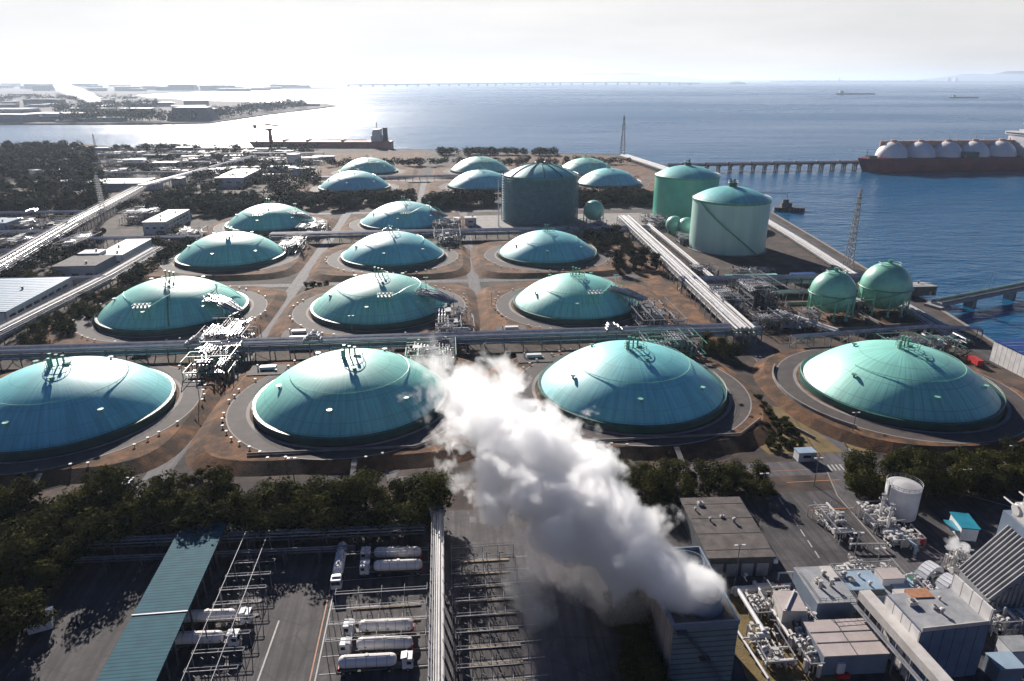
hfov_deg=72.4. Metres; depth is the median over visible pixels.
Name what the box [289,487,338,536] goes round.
tree
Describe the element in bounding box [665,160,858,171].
jetty
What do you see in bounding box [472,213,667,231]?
gravel yard
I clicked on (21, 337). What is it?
tree
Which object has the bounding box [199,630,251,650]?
loading frame
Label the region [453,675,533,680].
loading frame
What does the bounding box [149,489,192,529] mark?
tree
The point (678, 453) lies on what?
bank steps
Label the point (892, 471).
tree
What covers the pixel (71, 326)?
tree
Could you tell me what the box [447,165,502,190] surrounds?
storage tank
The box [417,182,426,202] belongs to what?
road
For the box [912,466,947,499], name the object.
tree
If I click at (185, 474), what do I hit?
shrub
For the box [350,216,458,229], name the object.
ring road
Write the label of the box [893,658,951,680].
pipe manifold
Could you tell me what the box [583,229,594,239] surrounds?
tree
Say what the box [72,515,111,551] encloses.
tree
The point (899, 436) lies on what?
ring kerb
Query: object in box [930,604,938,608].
roof unit
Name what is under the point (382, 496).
tree
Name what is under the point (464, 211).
road
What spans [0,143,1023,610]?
ground
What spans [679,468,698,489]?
tree
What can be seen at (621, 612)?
tree
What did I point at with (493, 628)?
loading frame
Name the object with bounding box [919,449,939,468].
tree
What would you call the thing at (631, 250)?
tree
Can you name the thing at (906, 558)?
road
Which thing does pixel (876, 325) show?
containment wall
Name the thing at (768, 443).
shrub
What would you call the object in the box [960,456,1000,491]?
tree
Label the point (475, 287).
road
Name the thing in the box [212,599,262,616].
loading frame
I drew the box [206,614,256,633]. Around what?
loading frame
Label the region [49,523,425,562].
pipe rack
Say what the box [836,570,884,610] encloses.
annex
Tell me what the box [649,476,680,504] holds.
tree
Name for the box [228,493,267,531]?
tree
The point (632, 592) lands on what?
tree
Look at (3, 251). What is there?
pipe rack
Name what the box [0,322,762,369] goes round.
pipe rack
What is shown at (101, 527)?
tree
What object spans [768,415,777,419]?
shrub
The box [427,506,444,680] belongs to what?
pipe gantry
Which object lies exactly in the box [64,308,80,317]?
tree
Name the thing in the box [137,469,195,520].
tree
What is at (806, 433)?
wall
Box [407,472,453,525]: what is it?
tree
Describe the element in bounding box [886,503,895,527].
slim column
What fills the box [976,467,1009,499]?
tree
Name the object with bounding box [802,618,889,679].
generator house
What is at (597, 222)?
pipe manifold
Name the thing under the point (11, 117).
warehouse
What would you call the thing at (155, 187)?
shed
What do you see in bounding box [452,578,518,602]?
loading frame
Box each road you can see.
[0,363,200,473]
[76,289,266,341]
[131,210,352,496]
[161,245,299,273]
[214,216,326,235]
[224,207,652,215]
[226,275,639,286]
[227,358,470,458]
[293,287,464,334]
[310,184,397,192]
[312,177,654,182]
[328,246,456,272]
[332,169,404,174]
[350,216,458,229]
[385,457,1005,488]
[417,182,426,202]
[440,184,500,191]
[459,212,481,330]
[485,245,608,270]
[497,287,652,328]
[515,351,750,445]
[525,484,590,680]
[580,182,647,189]
[643,163,1003,367]
[718,547,980,597]
[734,335,948,569]
[776,348,1023,442]
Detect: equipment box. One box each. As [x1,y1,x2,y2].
[874,568,905,585]
[877,586,892,603]
[890,574,915,588]
[981,651,1023,680]
[994,635,1023,664]
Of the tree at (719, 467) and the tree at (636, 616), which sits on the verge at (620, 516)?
the tree at (636, 616)
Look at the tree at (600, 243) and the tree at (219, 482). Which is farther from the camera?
the tree at (600, 243)
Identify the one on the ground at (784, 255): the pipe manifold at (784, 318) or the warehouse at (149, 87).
the pipe manifold at (784, 318)
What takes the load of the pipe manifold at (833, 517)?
on the yard at (95, 604)
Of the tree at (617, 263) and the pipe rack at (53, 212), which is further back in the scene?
the pipe rack at (53, 212)
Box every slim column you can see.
[879,493,887,512]
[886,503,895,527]
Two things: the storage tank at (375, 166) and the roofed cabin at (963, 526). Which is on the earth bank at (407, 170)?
the storage tank at (375, 166)
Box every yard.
[0,482,1023,680]
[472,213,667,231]
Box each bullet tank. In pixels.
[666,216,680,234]
[678,217,690,234]
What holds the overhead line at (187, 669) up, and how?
on the yard at (95, 604)
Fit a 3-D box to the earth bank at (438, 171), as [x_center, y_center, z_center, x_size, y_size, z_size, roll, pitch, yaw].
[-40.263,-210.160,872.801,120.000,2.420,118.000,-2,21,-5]
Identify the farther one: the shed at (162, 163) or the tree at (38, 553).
the shed at (162, 163)
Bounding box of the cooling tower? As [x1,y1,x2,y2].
[638,546,739,680]
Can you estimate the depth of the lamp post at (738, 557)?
161.26 m
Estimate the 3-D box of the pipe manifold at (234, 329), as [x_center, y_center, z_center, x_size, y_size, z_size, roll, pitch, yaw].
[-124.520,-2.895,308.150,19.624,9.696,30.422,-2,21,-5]
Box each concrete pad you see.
[246,364,288,375]
[281,329,315,336]
[496,325,526,329]
[516,352,552,362]
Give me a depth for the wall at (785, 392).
243.00 m
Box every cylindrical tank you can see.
[501,161,578,226]
[651,159,719,219]
[686,178,771,256]
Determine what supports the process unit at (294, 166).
on the ground at (784, 255)
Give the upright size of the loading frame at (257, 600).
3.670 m
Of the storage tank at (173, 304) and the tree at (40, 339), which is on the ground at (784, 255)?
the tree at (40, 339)
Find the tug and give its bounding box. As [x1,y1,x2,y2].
[762,192,804,211]
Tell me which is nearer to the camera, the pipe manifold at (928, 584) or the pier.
the pipe manifold at (928, 584)
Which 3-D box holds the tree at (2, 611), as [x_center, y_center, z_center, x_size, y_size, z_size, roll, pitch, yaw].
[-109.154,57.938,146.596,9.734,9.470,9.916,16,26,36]
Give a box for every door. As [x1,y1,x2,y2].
[711,564,723,576]
[725,564,738,576]
[740,563,753,575]
[755,563,768,575]
[810,454,815,461]
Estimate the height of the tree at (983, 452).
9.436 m
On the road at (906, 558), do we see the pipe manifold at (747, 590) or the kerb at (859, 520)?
the kerb at (859, 520)
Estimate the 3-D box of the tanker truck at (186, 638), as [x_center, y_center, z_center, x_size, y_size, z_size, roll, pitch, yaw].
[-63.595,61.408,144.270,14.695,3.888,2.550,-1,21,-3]
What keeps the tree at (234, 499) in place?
on the yard at (95, 604)
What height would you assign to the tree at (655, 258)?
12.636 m
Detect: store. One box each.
[167,107,220,120]
[260,103,319,105]
[728,273,778,285]
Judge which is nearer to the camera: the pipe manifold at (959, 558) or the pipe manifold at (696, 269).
the pipe manifold at (959, 558)
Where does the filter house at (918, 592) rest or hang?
on the boiler house at (951, 639)
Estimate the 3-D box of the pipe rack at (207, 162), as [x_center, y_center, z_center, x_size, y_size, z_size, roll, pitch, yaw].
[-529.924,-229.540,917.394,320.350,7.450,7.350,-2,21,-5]
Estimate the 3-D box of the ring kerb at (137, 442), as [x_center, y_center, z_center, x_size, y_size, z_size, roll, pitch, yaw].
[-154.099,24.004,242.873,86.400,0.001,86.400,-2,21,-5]
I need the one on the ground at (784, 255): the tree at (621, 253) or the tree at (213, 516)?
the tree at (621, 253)
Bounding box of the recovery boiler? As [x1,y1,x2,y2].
[958,491,1023,615]
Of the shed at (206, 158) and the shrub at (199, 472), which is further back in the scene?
the shed at (206, 158)
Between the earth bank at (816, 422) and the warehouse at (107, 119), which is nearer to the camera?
the earth bank at (816, 422)
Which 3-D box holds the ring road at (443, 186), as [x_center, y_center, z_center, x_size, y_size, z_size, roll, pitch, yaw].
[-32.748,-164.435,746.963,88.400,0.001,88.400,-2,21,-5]
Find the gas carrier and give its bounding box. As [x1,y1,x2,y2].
[858,123,1023,172]
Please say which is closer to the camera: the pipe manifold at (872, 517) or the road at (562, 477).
the pipe manifold at (872, 517)
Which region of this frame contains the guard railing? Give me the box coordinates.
[796,565,856,602]
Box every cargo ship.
[835,91,874,94]
[949,94,978,97]
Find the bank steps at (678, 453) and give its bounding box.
[674,447,684,461]
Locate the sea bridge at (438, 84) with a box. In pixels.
[347,82,699,86]
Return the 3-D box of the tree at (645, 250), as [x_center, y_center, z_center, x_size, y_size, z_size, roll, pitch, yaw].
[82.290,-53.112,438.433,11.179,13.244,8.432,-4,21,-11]
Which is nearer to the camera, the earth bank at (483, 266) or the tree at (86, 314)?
the tree at (86, 314)
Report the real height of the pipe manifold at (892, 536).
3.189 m
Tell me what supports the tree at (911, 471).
on the verge at (930, 493)
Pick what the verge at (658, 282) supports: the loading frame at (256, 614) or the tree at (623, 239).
the tree at (623, 239)
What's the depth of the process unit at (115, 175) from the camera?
838.87 m
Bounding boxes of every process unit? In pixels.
[0,230,50,253]
[6,169,46,177]
[6,216,51,235]
[31,215,86,235]
[95,151,125,158]
[100,167,136,177]
[103,158,128,166]
[118,151,151,157]
[122,158,158,165]
[152,166,192,175]
[167,150,194,156]
[176,157,209,165]
[191,167,229,176]
[193,150,225,157]
[223,165,260,171]
[227,156,258,163]
[236,149,269,156]
[258,156,287,164]
[271,149,298,156]
[283,165,321,174]
[301,156,325,164]
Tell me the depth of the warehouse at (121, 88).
6573.71 m
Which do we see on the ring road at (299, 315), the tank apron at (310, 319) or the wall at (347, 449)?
the tank apron at (310, 319)
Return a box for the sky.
[0,0,1023,79]
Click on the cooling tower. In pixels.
(695, 620)
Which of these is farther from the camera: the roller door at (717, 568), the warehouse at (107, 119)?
the warehouse at (107, 119)
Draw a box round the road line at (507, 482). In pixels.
[309,360,857,680]
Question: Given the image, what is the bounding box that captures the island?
[728,81,745,83]
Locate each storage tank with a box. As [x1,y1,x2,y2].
[0,353,176,460]
[94,270,249,335]
[174,225,286,270]
[225,198,315,233]
[252,344,447,445]
[310,267,446,329]
[318,166,389,192]
[338,154,397,174]
[341,225,444,269]
[360,196,447,229]
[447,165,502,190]
[450,153,508,173]
[498,224,596,266]
[513,266,637,324]
[538,336,726,432]
[563,154,610,172]
[577,164,640,188]
[799,335,1005,430]
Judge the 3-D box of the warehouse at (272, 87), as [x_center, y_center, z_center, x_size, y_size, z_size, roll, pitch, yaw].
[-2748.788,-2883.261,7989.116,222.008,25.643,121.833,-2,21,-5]
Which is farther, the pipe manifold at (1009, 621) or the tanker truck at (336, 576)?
the tanker truck at (336, 576)
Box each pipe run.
[731,583,790,593]
[734,586,765,631]
[738,630,769,680]
[752,580,793,649]
[777,568,861,579]
[849,543,886,549]
[883,523,917,554]
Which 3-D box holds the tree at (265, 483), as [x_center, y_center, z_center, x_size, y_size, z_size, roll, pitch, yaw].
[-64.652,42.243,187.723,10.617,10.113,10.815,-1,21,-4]
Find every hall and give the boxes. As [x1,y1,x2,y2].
[0,108,40,112]
[20,112,64,120]
[214,168,260,187]
[270,84,283,87]
[284,84,297,87]
[293,85,309,87]
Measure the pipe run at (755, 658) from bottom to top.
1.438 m
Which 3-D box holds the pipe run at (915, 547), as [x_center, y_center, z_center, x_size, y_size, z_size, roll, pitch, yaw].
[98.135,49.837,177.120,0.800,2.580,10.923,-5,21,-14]
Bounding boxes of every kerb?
[0,362,201,474]
[75,288,267,341]
[160,250,299,274]
[225,357,471,459]
[292,287,465,334]
[327,246,457,272]
[420,149,993,342]
[484,244,609,270]
[496,287,654,328]
[514,350,751,445]
[775,347,1023,443]
[823,464,905,573]
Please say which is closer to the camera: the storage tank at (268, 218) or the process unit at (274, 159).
the storage tank at (268, 218)
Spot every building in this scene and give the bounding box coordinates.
[0,218,20,236]
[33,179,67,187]
[51,255,117,283]
[85,178,155,190]
[141,209,190,234]
[680,497,777,576]
[989,339,1023,377]
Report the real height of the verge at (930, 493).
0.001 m
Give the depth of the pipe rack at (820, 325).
323.47 m
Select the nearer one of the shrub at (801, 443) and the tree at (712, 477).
the tree at (712, 477)
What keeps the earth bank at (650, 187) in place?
on the ground at (784, 255)
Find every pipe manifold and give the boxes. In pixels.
[0,251,43,277]
[53,231,102,254]
[118,204,163,222]
[167,226,207,241]
[180,341,244,381]
[194,314,260,355]
[277,234,310,253]
[299,220,330,231]
[405,336,456,367]
[432,216,461,232]
[434,227,460,246]
[435,304,474,345]
[564,224,594,239]
[579,218,607,229]
[626,297,687,325]
[636,326,707,357]
[639,212,668,229]
[674,231,688,244]
[687,262,719,275]
[707,284,753,316]
[727,271,789,312]
[731,266,774,273]
[733,573,777,623]
[742,621,797,669]
[749,306,829,331]
[766,579,817,632]
[787,621,825,677]
[807,500,860,544]
[819,266,848,273]
[828,553,899,573]
[845,296,871,312]
[853,500,904,532]
[875,524,926,551]
[876,332,970,355]
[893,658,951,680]
[905,572,942,589]
[939,542,973,575]
[986,601,1023,641]
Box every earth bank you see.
[0,363,232,487]
[44,286,286,344]
[134,242,315,281]
[185,355,493,476]
[201,214,338,240]
[268,282,480,336]
[298,181,412,191]
[309,241,470,281]
[319,167,417,180]
[338,213,467,239]
[425,180,500,196]
[431,166,516,178]
[470,240,631,278]
[476,280,684,344]
[486,350,777,461]
[576,167,639,177]
[576,177,654,193]
[752,346,1023,458]
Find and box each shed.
[25,606,54,634]
[95,147,109,153]
[102,239,152,269]
[122,158,147,165]
[142,154,167,158]
[142,182,162,189]
[152,161,179,167]
[170,177,186,185]
[175,147,193,155]
[181,155,211,161]
[255,148,268,155]
[267,165,285,171]
[292,167,310,174]
[312,156,334,159]
[790,272,815,283]
[911,280,937,295]
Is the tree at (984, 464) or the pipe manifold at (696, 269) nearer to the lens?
the tree at (984, 464)
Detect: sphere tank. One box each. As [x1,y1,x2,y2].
[583,200,603,222]
[804,267,857,321]
[858,259,913,317]
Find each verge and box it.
[1,468,506,525]
[22,260,151,344]
[279,152,424,209]
[484,156,654,205]
[596,507,663,680]
[604,233,720,342]
[727,593,839,680]
[760,406,843,454]
[774,301,905,332]
[844,443,870,451]
[880,474,1017,494]
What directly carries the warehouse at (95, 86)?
on the coast
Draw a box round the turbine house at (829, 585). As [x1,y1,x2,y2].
[790,566,856,619]
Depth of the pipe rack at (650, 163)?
937.18 m
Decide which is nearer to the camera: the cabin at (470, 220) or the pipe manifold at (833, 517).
the pipe manifold at (833, 517)
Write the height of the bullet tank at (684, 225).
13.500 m
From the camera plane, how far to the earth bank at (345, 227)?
552.19 m
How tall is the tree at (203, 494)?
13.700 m
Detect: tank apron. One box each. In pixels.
[0,376,182,463]
[90,297,253,337]
[171,251,289,271]
[246,378,453,448]
[306,304,452,331]
[337,251,447,270]
[494,251,599,267]
[509,298,639,325]
[532,370,732,435]
[793,360,1011,433]
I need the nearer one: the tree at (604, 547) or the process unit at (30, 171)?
the tree at (604, 547)
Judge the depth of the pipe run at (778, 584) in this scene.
159.76 m
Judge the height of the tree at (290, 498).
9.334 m
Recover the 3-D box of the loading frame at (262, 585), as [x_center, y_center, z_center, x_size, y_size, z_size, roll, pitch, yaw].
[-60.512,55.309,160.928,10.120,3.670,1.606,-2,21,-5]
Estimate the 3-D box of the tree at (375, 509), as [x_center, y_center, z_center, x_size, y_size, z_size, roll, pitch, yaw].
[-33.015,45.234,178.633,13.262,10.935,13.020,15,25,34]
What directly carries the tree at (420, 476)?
on the verge at (473, 498)
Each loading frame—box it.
[183,664,239,680]
[191,646,245,667]
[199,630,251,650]
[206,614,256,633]
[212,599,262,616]
[219,585,266,603]
[225,571,271,589]
[230,558,276,576]
[325,631,426,655]
[328,613,426,640]
[332,597,427,625]
[335,584,427,609]
[343,545,428,569]
[451,539,513,562]
[451,552,514,575]
[451,565,516,588]
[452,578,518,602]
[452,591,521,617]
[452,605,523,632]
[452,623,525,649]
[453,637,528,666]
[453,656,531,680]
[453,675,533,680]
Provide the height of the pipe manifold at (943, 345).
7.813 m
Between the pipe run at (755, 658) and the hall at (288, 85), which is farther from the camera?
the hall at (288, 85)
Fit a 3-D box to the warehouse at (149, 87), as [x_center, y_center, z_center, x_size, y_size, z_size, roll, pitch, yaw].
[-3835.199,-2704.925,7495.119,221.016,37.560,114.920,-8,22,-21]
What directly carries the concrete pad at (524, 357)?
on the earth bank at (514, 425)
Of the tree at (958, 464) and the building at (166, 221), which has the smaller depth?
the tree at (958, 464)
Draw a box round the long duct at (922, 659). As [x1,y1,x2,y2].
[851,589,952,680]
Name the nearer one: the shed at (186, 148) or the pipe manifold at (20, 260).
the pipe manifold at (20, 260)
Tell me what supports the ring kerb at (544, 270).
on the ring road at (603, 258)
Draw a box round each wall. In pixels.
[246,429,459,454]
[587,417,760,441]
[772,364,856,427]
[776,418,815,438]
[782,301,881,330]
[857,308,935,327]
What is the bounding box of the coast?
[0,85,344,94]
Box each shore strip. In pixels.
[0,81,192,81]
[770,81,1023,82]
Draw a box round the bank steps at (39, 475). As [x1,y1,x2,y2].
[27,473,42,495]
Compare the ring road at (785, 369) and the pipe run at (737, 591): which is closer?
the pipe run at (737, 591)
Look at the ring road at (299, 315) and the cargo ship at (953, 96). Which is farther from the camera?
the cargo ship at (953, 96)
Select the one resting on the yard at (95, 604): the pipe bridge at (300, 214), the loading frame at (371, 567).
the loading frame at (371, 567)
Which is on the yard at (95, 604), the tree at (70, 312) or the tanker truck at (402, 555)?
the tanker truck at (402, 555)
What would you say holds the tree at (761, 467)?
on the ground at (784, 255)
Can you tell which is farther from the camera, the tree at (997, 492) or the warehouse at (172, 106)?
the warehouse at (172, 106)
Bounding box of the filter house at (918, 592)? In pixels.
[892,588,933,597]
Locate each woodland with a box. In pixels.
[0,94,307,120]
[0,140,107,210]
[0,182,216,285]
[2,142,631,195]
[133,186,653,215]
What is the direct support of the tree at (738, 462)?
on the ground at (784, 255)
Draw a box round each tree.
[0,473,47,526]
[0,479,42,516]
[0,503,21,538]
[0,508,41,541]
[0,526,38,595]
[0,554,10,597]
[0,586,59,631]
[0,592,18,620]
[0,612,23,647]
[4,529,58,577]
[15,547,52,578]
[16,331,31,344]
[19,269,43,277]
[24,321,46,335]
[24,520,64,550]
[26,500,46,519]
[28,557,67,594]
[29,331,52,344]
[29,508,63,548]
[31,486,93,514]
[37,314,55,326]
[37,319,48,329]
[39,500,76,536]
[39,534,83,571]
[46,512,72,526]
[48,269,63,275]
[49,321,58,331]
[53,312,69,320]
[54,318,75,332]
[58,517,82,545]
[59,534,98,569]
[63,476,114,518]
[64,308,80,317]
[67,322,77,332]
[67,503,95,519]
[68,300,87,308]
[72,301,89,314]
[72,500,144,552]
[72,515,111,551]
[74,305,85,315]
[76,291,93,303]
[84,311,90,318]
[86,303,103,317]
[89,292,97,301]
[90,464,134,514]
[91,492,145,529]
[93,296,105,303]
[98,288,112,297]
[105,288,121,296]
[106,510,139,535]
[124,475,165,511]
[127,496,150,522]
[127,509,167,547]
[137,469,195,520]
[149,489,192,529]
[166,506,210,533]
[178,500,242,540]
[183,481,220,515]
[203,461,244,508]
[207,490,246,531]
[221,486,242,506]
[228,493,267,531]
[240,503,281,545]
[241,488,259,505]
[251,484,286,522]
[252,478,284,507]
[267,499,314,535]
[272,473,300,507]
[285,474,329,505]
[285,493,306,514]
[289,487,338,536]
[296,483,330,519]
[310,496,355,536]
[318,477,347,515]
[328,468,374,523]
[344,509,381,539]
[352,466,384,510]
[358,498,408,533]
[368,484,395,516]
[383,490,436,534]
[387,475,414,504]
[388,487,421,517]
[406,468,458,529]
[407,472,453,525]
[410,469,437,485]
[485,477,504,494]
[502,471,529,494]
[516,472,540,492]
[529,462,545,480]
[570,466,592,490]
[579,465,605,489]
[580,475,608,508]
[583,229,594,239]
[591,238,599,245]
[592,475,617,503]
[593,240,608,251]
[594,229,606,240]
[596,466,625,486]
[596,521,625,549]
[598,539,623,560]
[600,227,610,237]
[600,541,627,567]
[601,556,621,575]
[603,578,631,605]
[604,242,611,250]
[604,563,632,578]
[604,599,635,627]
[605,239,614,244]
[606,594,635,613]
[609,459,639,486]
[610,223,621,238]
[611,248,626,258]
[612,257,626,269]
[612,602,634,632]
[613,235,622,246]
[614,584,641,607]
[616,231,624,236]
[616,614,640,646]
[618,236,630,249]
[618,462,644,493]
[619,597,652,637]
[620,241,634,252]
[624,461,666,493]
[627,245,636,257]
[628,256,639,264]
[629,260,638,271]
[635,254,647,267]
[635,471,666,509]
[636,245,651,263]
[642,459,672,479]
[647,473,677,500]
[649,251,662,270]
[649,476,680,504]
[653,457,690,482]
[678,470,702,501]
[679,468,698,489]
[692,458,717,488]
[696,468,721,496]
[700,331,713,347]
[704,338,717,353]
[707,459,734,484]
[712,342,733,358]
[715,472,736,496]
[717,336,728,349]
[722,462,741,489]
[728,340,742,360]
[730,456,747,471]
[735,468,758,485]
[739,477,758,500]
[749,459,770,486]
[754,478,779,499]
[841,448,879,472]
[842,458,868,487]
[844,472,880,496]
[856,464,877,476]
[858,467,889,499]
[861,459,881,478]
[876,453,894,471]
[878,458,910,477]
[887,453,912,470]
[892,445,917,460]
[894,459,915,475]
[900,467,927,492]
[910,445,943,488]
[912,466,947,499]
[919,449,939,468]
[922,453,952,475]
[929,470,955,495]
[936,451,956,469]
[947,451,972,466]
[950,462,976,470]
[950,465,981,497]
[956,446,976,464]
[959,465,996,496]
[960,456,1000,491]
[972,447,1009,472]
[976,453,999,469]
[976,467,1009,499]
[977,457,1006,480]
[989,473,1007,493]
[994,434,1023,465]
[997,462,1023,489]
[1009,465,1023,491]
[1013,450,1023,467]
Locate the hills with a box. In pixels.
[523,71,1023,80]
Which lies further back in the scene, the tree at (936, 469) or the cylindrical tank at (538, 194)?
the cylindrical tank at (538, 194)
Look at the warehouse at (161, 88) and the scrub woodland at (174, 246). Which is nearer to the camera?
the scrub woodland at (174, 246)
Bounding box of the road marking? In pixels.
[257,442,1018,680]
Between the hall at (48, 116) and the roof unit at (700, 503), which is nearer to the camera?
the roof unit at (700, 503)
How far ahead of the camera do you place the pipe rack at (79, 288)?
355.99 m
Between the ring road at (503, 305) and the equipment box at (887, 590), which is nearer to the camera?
the equipment box at (887, 590)
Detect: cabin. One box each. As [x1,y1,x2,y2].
[464,215,475,225]
[943,512,980,540]
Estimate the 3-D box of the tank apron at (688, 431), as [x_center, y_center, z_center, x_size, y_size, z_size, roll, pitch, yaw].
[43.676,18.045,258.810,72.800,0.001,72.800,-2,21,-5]
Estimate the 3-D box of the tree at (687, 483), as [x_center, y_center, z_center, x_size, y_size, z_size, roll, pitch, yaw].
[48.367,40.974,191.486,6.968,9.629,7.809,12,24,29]
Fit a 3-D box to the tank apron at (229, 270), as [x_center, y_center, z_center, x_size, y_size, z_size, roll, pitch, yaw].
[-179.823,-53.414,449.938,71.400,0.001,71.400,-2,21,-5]
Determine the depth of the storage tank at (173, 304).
323.55 m
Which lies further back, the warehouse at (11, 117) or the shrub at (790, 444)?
the warehouse at (11, 117)
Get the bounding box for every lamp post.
[287,457,295,480]
[734,544,745,578]
[814,457,822,484]
[853,532,863,558]
[875,547,885,566]
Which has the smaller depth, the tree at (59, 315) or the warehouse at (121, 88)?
the tree at (59, 315)
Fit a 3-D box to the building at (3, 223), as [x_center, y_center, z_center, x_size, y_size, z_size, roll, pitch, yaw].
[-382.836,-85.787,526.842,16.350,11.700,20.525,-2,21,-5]
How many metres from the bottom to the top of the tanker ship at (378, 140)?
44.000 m
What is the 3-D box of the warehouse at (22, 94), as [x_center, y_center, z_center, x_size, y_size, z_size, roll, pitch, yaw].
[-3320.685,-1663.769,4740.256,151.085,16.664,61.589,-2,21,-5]
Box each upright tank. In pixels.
[286,152,301,164]
[884,473,923,522]
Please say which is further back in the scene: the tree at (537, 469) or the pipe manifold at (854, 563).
the tree at (537, 469)
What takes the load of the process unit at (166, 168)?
on the ground at (784, 255)
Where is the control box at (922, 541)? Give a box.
[916,536,927,544]
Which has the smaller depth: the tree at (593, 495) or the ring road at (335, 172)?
the tree at (593, 495)
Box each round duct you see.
[915,560,943,584]
[934,572,952,588]
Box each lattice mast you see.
[94,172,107,218]
[619,113,624,154]
[843,185,864,268]
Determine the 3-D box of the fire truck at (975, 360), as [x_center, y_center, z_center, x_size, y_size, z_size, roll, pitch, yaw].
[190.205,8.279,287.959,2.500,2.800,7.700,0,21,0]
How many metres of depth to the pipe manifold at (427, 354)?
281.81 m
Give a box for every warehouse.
[0,83,20,86]
[0,85,13,87]
[0,101,19,104]
[0,104,19,107]
[0,113,40,121]
[0,277,73,330]
[7,93,34,95]
[24,84,57,88]
[28,104,49,106]
[31,85,55,90]
[55,120,75,121]
[56,87,72,89]
[59,112,97,120]
[62,83,76,85]
[70,88,107,90]
[72,118,92,121]
[75,83,97,86]
[76,99,113,102]
[88,85,102,87]
[93,117,127,121]
[96,108,116,110]
[114,86,140,90]
[118,108,154,112]
[123,96,137,98]
[129,89,146,90]
[142,86,156,89]
[143,102,171,106]
[155,86,198,90]
[167,84,197,90]
[171,105,205,107]
[183,100,208,104]
[200,85,234,90]
[217,88,251,91]
[252,88,270,90]
[260,87,281,88]
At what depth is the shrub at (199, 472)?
204.97 m
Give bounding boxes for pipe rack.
[0,161,226,165]
[0,186,148,275]
[0,208,88,219]
[0,229,51,236]
[0,246,164,345]
[0,249,17,259]
[0,275,110,288]
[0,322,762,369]
[3,545,355,574]
[5,171,188,178]
[27,235,201,248]
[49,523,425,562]
[95,147,287,153]
[95,152,323,159]
[136,155,257,194]
[269,225,650,243]
[312,173,587,181]
[617,215,757,344]
[620,154,668,170]
[647,223,713,275]
[677,273,863,293]
[768,219,855,272]
[774,289,808,299]
[789,325,983,349]
[790,314,838,337]
[894,303,974,345]
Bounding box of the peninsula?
[0,93,336,124]
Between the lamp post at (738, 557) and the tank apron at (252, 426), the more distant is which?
the tank apron at (252, 426)
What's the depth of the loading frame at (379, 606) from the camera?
150.30 m
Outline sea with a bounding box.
[0,80,1023,339]
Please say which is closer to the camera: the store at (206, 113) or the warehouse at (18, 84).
the store at (206, 113)
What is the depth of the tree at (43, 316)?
327.22 m
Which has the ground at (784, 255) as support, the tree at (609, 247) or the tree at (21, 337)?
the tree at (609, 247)
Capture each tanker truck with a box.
[171,628,241,650]
[183,607,253,628]
[330,542,347,589]
[338,650,413,675]
[339,635,413,655]
[342,618,413,636]
[359,558,422,576]
[360,546,421,559]
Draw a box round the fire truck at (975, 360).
[966,355,983,366]
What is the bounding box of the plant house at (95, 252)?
[77,249,106,254]
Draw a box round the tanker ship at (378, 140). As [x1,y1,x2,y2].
[249,122,393,148]
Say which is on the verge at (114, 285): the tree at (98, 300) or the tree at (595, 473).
the tree at (98, 300)
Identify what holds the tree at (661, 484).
on the ground at (784, 255)
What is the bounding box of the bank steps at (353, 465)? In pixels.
[350,459,356,477]
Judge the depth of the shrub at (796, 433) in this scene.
228.55 m
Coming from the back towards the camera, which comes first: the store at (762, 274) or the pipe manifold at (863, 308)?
the store at (762, 274)
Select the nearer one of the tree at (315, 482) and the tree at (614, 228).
the tree at (315, 482)
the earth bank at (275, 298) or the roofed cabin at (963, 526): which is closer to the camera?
the roofed cabin at (963, 526)
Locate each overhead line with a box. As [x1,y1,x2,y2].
[181,532,248,680]
[211,530,270,680]
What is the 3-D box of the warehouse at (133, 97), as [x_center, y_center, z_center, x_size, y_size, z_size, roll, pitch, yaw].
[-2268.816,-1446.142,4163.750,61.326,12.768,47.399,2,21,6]
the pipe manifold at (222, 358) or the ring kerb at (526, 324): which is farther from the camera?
the ring kerb at (526, 324)
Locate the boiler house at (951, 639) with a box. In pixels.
[877,574,994,680]
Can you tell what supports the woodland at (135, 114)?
on the peninsula
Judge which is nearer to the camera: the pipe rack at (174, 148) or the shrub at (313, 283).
the shrub at (313, 283)
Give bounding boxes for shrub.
[80,473,90,483]
[175,479,184,488]
[178,472,187,481]
[182,475,195,485]
[189,474,200,484]
[193,467,205,476]
[200,471,208,480]
[309,281,316,287]
[765,440,774,447]
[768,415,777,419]
[770,437,777,444]
[774,442,782,450]
[775,421,782,427]
[778,436,784,442]
[782,416,789,420]
[782,422,789,427]
[784,426,793,433]
[787,440,795,449]
[793,431,799,436]
[797,440,805,446]
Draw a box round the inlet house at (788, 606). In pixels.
[771,589,807,632]
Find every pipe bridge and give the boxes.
[202,283,243,322]
[290,208,312,225]
[415,277,457,310]
[427,202,447,221]
[605,274,647,308]
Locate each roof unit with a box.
[697,501,703,505]
[838,572,845,577]
[847,576,855,581]
[906,598,918,605]
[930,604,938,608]
[940,607,945,613]
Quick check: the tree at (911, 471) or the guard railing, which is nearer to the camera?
the guard railing
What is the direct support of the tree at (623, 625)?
on the verge at (620, 516)
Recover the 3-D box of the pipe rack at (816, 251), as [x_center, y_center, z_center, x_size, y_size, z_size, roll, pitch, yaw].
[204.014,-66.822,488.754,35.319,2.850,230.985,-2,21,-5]
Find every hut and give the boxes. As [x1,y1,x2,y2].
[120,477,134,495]
[793,447,817,461]
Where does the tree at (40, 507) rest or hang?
on the verge at (473, 498)

